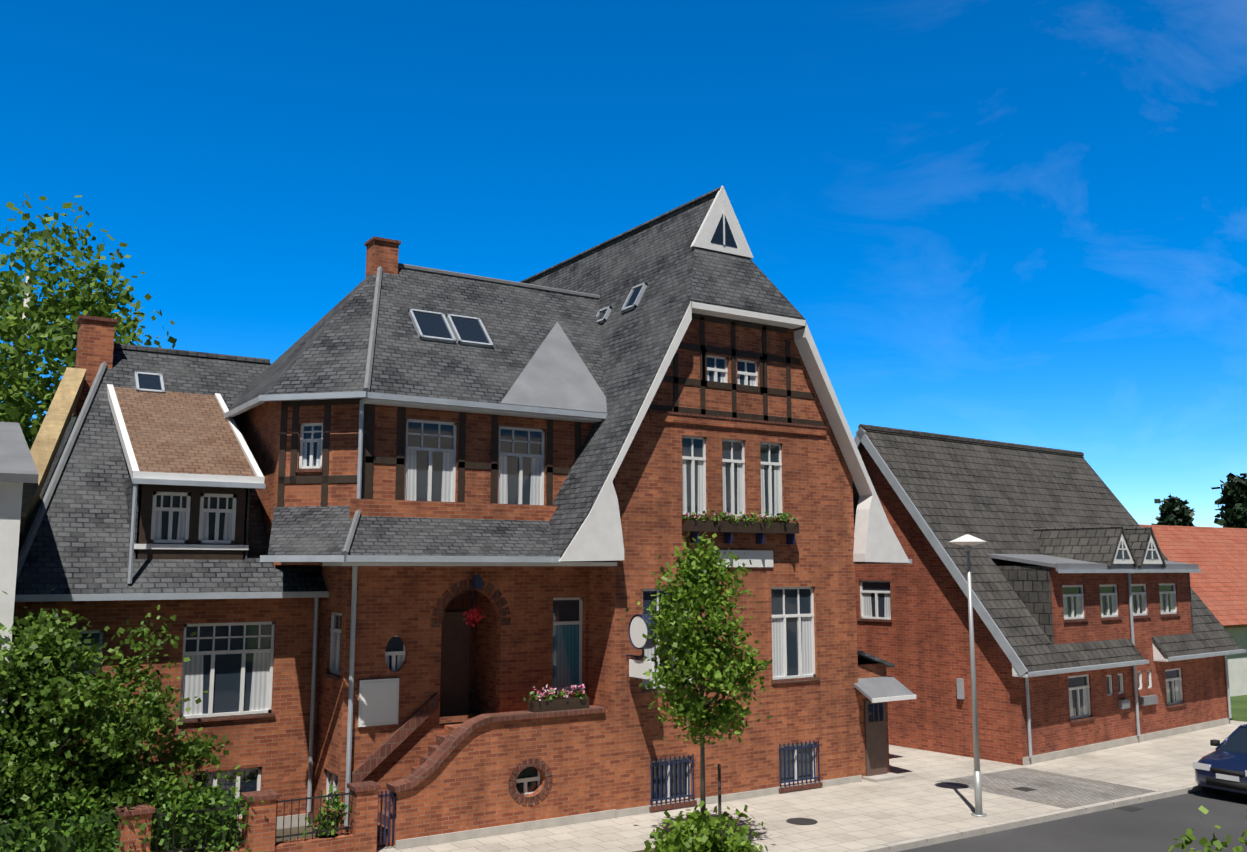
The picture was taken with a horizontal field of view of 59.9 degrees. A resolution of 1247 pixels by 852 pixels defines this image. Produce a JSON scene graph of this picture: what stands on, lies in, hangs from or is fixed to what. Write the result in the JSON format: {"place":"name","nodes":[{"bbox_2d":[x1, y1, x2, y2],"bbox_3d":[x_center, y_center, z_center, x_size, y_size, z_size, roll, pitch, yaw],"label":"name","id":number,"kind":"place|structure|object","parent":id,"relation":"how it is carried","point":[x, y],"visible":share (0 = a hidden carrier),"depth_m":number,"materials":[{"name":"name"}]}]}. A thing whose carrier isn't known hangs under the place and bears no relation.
{"place":"outdoors","nodes":[
{"label":"outdoors","id":0,"kind":"place"},
{"bbox_2d":[136,484,247,559],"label":"dormer wall","id":1,"kind":"structure","parent":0,"point":[145,512],"depth_m":21.42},
{"bbox_2d":[75,371,811,714],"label":"curtains","id":2,"kind":"object","parent":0,"point":[193,681],"visible":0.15,"depth_m":22.91,"materials":[{"name":"white fabric"}]},
{"bbox_2d":[15,282,911,825],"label":"gutters and downpipes","id":3,"kind":"object","parent":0,"point":[259,400],"visible":0.79,"depth_m":21.57,"materials":[{"name":"grey metal"}]},
{"bbox_2d":[0,0,1246,527],"label":"sky","id":4,"kind":"structure","parent":0,"point":[1024,222],"materials":[{"name":"blue"}]},
{"bbox_2d":[313,720,1246,851],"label":"pavement","id":5,"kind":"structure","parent":0,"point":[918,801],"depth_m":23.45,"materials":[{"name":"grey concrete"}]},
{"bbox_2d":[0,422,38,767],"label":"neighbouring building","id":6,"kind":"structure","parent":5,"relation":"on","point":[18,469],"depth_m":18.18,"materials":[{"name":"paint"}]},
{"bbox_2d":[0,193,176,449],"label":"birch","id":7,"kind":"object","parent":5,"relation":"on","point":[19,404],"visible":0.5,"depth_m":31.23,"materials":[{"name":"green plant"}]},
{"bbox_2d":[114,789,354,851],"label":"garden wall","id":8,"kind":"structure","parent":5,"relation":"on","point":[259,834],"depth_m":18.67,"materials":[{"name":"brick"}]},
{"bbox_2d":[236,825,318,846],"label":"garden soil","id":9,"kind":"structure","parent":5,"relation":"on","point":[279,832],"depth_m":21.13,"materials":[{"name":"brown soil"}]},
{"bbox_2d":[0,589,248,851],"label":"garden bush","id":10,"kind":"object","parent":9,"relation":"on","point":[28,685],"visible":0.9,"depth_m":17.99,"materials":[{"name":"green plant"}]},
{"bbox_2d":[0,775,263,851],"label":"garden hedge","id":11,"kind":"object","parent":9,"relation":"on","point":[98,832],"visible":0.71,"depth_m":17.63,"materials":[{"name":"green plant"}]},
{"bbox_2d":[296,785,350,837],"bbox_3d":[-5.399,7.115,19.519,1.011,1.246,0.790,5,-9,-33],"label":"bush","id":12,"kind":"object","parent":9,"relation":"on","point":[336,808],"visible":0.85,"depth_m":19.57,"materials":[{"name":"green plant"}]},
{"bbox_2d":[5,240,889,851],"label":"brick house walls","id":13,"kind":"structure","parent":5,"relation":"on","point":[597,762],"depth_m":23.02,"materials":[{"name":"red brick"}]},
{"bbox_2d":[19,367,86,535],"bbox_3d":[-11.970,0.392,22.463,0.496,3.854,4.184,2,-8,-13],"label":"yellow firewall","id":14,"kind":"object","parent":13,"relation":"attached to","point":[49,438],"visible":0.77,"depth_m":22.48,"materials":[{"name":"brick"}]},
{"bbox_2d":[114,387,255,476],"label":"dormer roof tiles","id":15,"kind":"object","parent":13,"relation":"on","point":[178,432],"visible":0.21,"depth_m":22.96,"materials":[{"name":"brown tile"}]},
{"bbox_2d":[362,681,396,723],"bbox_3d":[-4.766,5.393,21.123,0.680,0.760,0.015,5,-9,-33],"label":"notice board","id":16,"kind":"object","parent":13,"relation":"attached to","point":[379,702],"visible":1,"depth_m":21.11,"materials":[{"name":"white"}]},
{"bbox_2d":[73,355,815,817],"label":"window frames","id":17,"kind":"structure","parent":13,"relation":"in","point":[333,629],"depth_m":22.43,"materials":[{"name":"white wood"}]},
{"bbox_2d":[93,468,819,722],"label":"window sills","id":18,"kind":"structure","parent":13,"relation":"attached to","point":[245,716],"depth_m":21.74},
{"bbox_2d":[15,186,905,667],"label":"roof","id":19,"kind":"structure","parent":13,"relation":"on","point":[81,542],"depth_m":23.77,"materials":[{"name":"grey tile"}]},
{"bbox_2d":[16,263,599,580],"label":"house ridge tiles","id":20,"kind":"object","parent":19,"relation":"on","point":[31,535],"visible":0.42,"depth_m":23.05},
{"bbox_2d":[500,322,606,412],"bbox_3d":[-2.094,-1.545,25.249,2.950,2.647,2.542,5,-9,-33],"label":"zinc cricket","id":21,"kind":"object","parent":19,"relation":"on","point":[555,374],"visible":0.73,"depth_m":24.91,"materials":[{"name":"silver metal"}]},
{"bbox_2d":[463,606,485,626],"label":"hanging basket flowers","id":22,"kind":"object","parent":13,"relation":"attached to","point":[474,613],"visible":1,"depth_m":22.36,"materials":[{"name":"red plant"}]},
{"bbox_2d":[75,186,915,847],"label":"house trim","id":23,"kind":"structure","parent":13,"relation":"attached to","point":[597,538],"depth_m":23.03,"materials":[{"name":"white paint"}]},
{"bbox_2d":[277,313,825,712],"bbox_3d":[-0.728,1.607,23.740,12.976,8.750,1.861,3,-8,-22],"label":"timber framing","id":24,"kind":"object","parent":13,"relation":"attached to","point":[369,459],"visible":0.58,"depth_m":24.08,"materials":[{"name":"brown wood"}]},
{"bbox_2d":[552,624,578,687],"bbox_3d":[-1.274,5.040,23.728,0.700,1.340,0.001,5,-9,-33],"label":"window curtain","id":25,"kind":"object","parent":13,"relation":"attached to","point":[565,655],"visible":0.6,"depth_m":23.73,"materials":[{"name":"fabric"}]},
{"bbox_2d":[377,531,820,844],"bbox_3d":[0.037,5.155,23.111,10.890,5.870,2.060,5,-9,-33],"label":"ironwork","id":26,"kind":"object","parent":13,"relation":"attached to","point":[477,581],"visible":0.71,"depth_m":23.41,"materials":[{"name":"black metal"}]},
{"bbox_2d":[629,616,653,679],"bbox_3d":[0.377,4.624,22.681,0.240,1.290,0.860,5,-9,-33],"label":"hotel sign","id":27,"kind":"object","parent":13,"relation":"attached to","point":[638,629],"visible":0.58,"depth_m":22.61,"materials":[{"name":"white"}]},
{"bbox_2d":[523,509,797,701],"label":"flowers","id":28,"kind":"object","parent":13,"relation":"attached to","point":[745,516],"visible":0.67,"depth_m":24.62,"materials":[{"name":"green plant"}]},
{"bbox_2d":[533,512,798,700],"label":"flower boxes","id":29,"kind":"object","parent":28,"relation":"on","point":[573,687],"visible":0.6,"depth_m":22.32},
{"bbox_2d":[440,611,886,775],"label":"house doors","id":30,"kind":"structure","parent":13,"relation":"in","point":[455,656],"depth_m":23.39,"materials":[{"name":"brown wood"}]},
{"bbox_2d":[854,676,914,700],"bbox_3d":[6.398,6.492,26.787,1.500,0.462,0.783,5,-9,-33],"label":"door canopy","id":31,"kind":"object","parent":13,"relation":"attached to","point":[878,687],"visible":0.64,"depth_m":26.76,"materials":[{"name":"metal"}]},
{"bbox_2d":[237,773,904,849],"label":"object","id":32,"kind":"object","parent":5,"relation":"on","point":[488,831],"visible":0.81,"depth_m":21.78,"materials":[{"name":"grey concrete"}]},
{"bbox_2d":[633,848,760,851],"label":"tree bed soil","id":33,"kind":"structure","parent":5,"relation":"on","point":[654,851],"depth_m":19.74,"materials":[{"name":"brown soil"}]},
{"bbox_2d":[620,531,774,847],"bbox_3d":[1.446,4.854,19.850,2.780,5.818,2.763,5,-9,-33],"label":"street tree","id":34,"kind":"object","parent":33,"relation":"on","point":[695,653],"visible":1,"depth_m":19.59,"materials":[{"name":"green plant"}]},
{"bbox_2d":[644,800,767,851],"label":"bed shrubs","id":35,"kind":"object","parent":33,"relation":"on","point":[708,834],"visible":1,"depth_m":19.15,"materials":[{"name":"green plant"}]},
{"bbox_2d":[950,534,986,816],"bbox_3d":[7.455,5.257,23.083,0.800,5.860,0.800,5,-9,-33],"label":"street lamp","id":36,"kind":"object","parent":5,"relation":"on","point":[967,541],"visible":1,"depth_m":23.02,"materials":[{"name":"white metal"}]},
{"bbox_2d":[855,444,1228,764],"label":"side brick walls","id":37,"kind":"structure","parent":5,"relation":"on","point":[921,642],"depth_m":31.24,"materials":[{"name":"red brick"}]},
{"bbox_2d":[860,580,1182,719],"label":"window frames","id":38,"kind":"structure","parent":37,"relation":"attached to","point":[1087,686],"depth_m":32.58,"materials":[{"name":"white wood"}]},
{"bbox_2d":[862,582,1178,715],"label":"window panes","id":39,"kind":"structure","parent":38,"relation":"in","point":[885,586],"depth_m":32.51,"materials":[{"name":"grey glass"}]},
{"bbox_2d":[857,614,1186,722],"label":"window sills","id":40,"kind":"structure","parent":37,"relation":"attached to","point":[1081,620],"depth_m":32.32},
{"bbox_2d":[858,424,1241,674],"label":"side roof tiles","id":41,"kind":"object","parent":37,"relation":"on","point":[998,497],"visible":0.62,"depth_m":33.47,"materials":[{"name":"tile"}]},
{"bbox_2d":[854,427,1245,756],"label":"gutters and downpipes","id":42,"kind":"object","parent":37,"relation":"on","point":[977,604],"visible":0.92,"depth_m":31.05,"materials":[{"name":"metal"}]},
{"bbox_2d":[988,554,1198,708],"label":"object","id":43,"kind":"object","parent":37,"relation":"attached to","point":[1058,563],"visible":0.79,"depth_m":31.77,"materials":[{"name":"metal"}]},
{"bbox_2d":[1012,533,1240,677],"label":"roof trim","id":44,"kind":"structure","parent":37,"relation":"attached to","point":[1157,655],"depth_m":32.93,"materials":[{"name":"paint"}]},
{"bbox_2d":[1116,540,1158,558],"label":"dormer windows","id":45,"kind":"structure","parent":44,"relation":"attached to","point":[1126,555],"depth_m":32.31,"materials":[{"name":"grey"}]},
{"bbox_2d":[936,767,1154,808],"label":"setts paving","id":46,"kind":"structure","parent":5,"relation":"on","point":[1061,790],"depth_m":25.57,"materials":[{"name":"grey stone"}]},
{"bbox_2d":[1023,718,1229,765],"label":"side plinth","id":47,"kind":"structure","parent":5,"relation":"on","point":[1033,759],"depth_m":31.56,"materials":[{"name":"concrete"}]},
{"bbox_2d":[863,593,1180,716],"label":"window curtains","id":48,"kind":"object","parent":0,"point":[867,608],"visible":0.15,"depth_m":32.40,"materials":[{"name":"white fabric"}]},
{"bbox_2d":[898,791,1246,851],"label":"road","id":49,"kind":"structure","parent":0,"point":[1158,825],"depth_m":21.79,"materials":[{"name":"grey asphalt"}]},
{"bbox_2d":[786,787,1187,845],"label":"manhole covers","id":50,"kind":"object","parent":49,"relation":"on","point":[802,821],"visible":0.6,"depth_m":22.39,"materials":[{"name":"grey metal"}]},
{"bbox_2d":[1192,724,1246,794],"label":"car","id":51,"kind":"object","parent":49,"relation":"on","point":[1222,768],"visible":1,"depth_m":24.97,"materials":[{"name":"blue paint"}]},
{"bbox_2d":[1139,524,1246,696],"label":"house","id":52,"kind":"structure","parent":0,"point":[1218,583],"depth_m":47.96,"materials":[{"name":"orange tile"}]},
{"bbox_2d":[1230,695,1246,721],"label":"lawn","id":53,"kind":"structure","parent":0,"point":[1238,708],"depth_m":39.85,"materials":[{"name":"green plant"}]},
{"label":"ground","id":54,"kind":"structure","parent":0,"visible":0},
{"bbox_2d":[849,784,1201,851],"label":"kerb","id":55,"kind":"structure","parent":54,"relation":"on","point":[968,832],"depth_m":22.31,"materials":[{"name":"concrete"}]},
{"bbox_2d":[1151,494,1195,526],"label":"tree","id":56,"kind":"object","parent":54,"relation":"on","point":[1175,511],"visible":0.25,"depth_m":93.48,"materials":[{"name":"green plant"}]},
{"bbox_2d":[1168,805,1246,851],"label":"shrub","id":57,"kind":"object","parent":54,"relation":"on","point":[1188,838],"visible":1,"depth_m":11.27,"materials":[{"name":"green plant"}]},
{"bbox_2d":[1211,473,1246,527],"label":"conifer","id":58,"kind":"object","parent":54,"relation":"on","point":[1233,498],"visible":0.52,"depth_m":88.56,"materials":[{"name":"green plant"}]}
]}

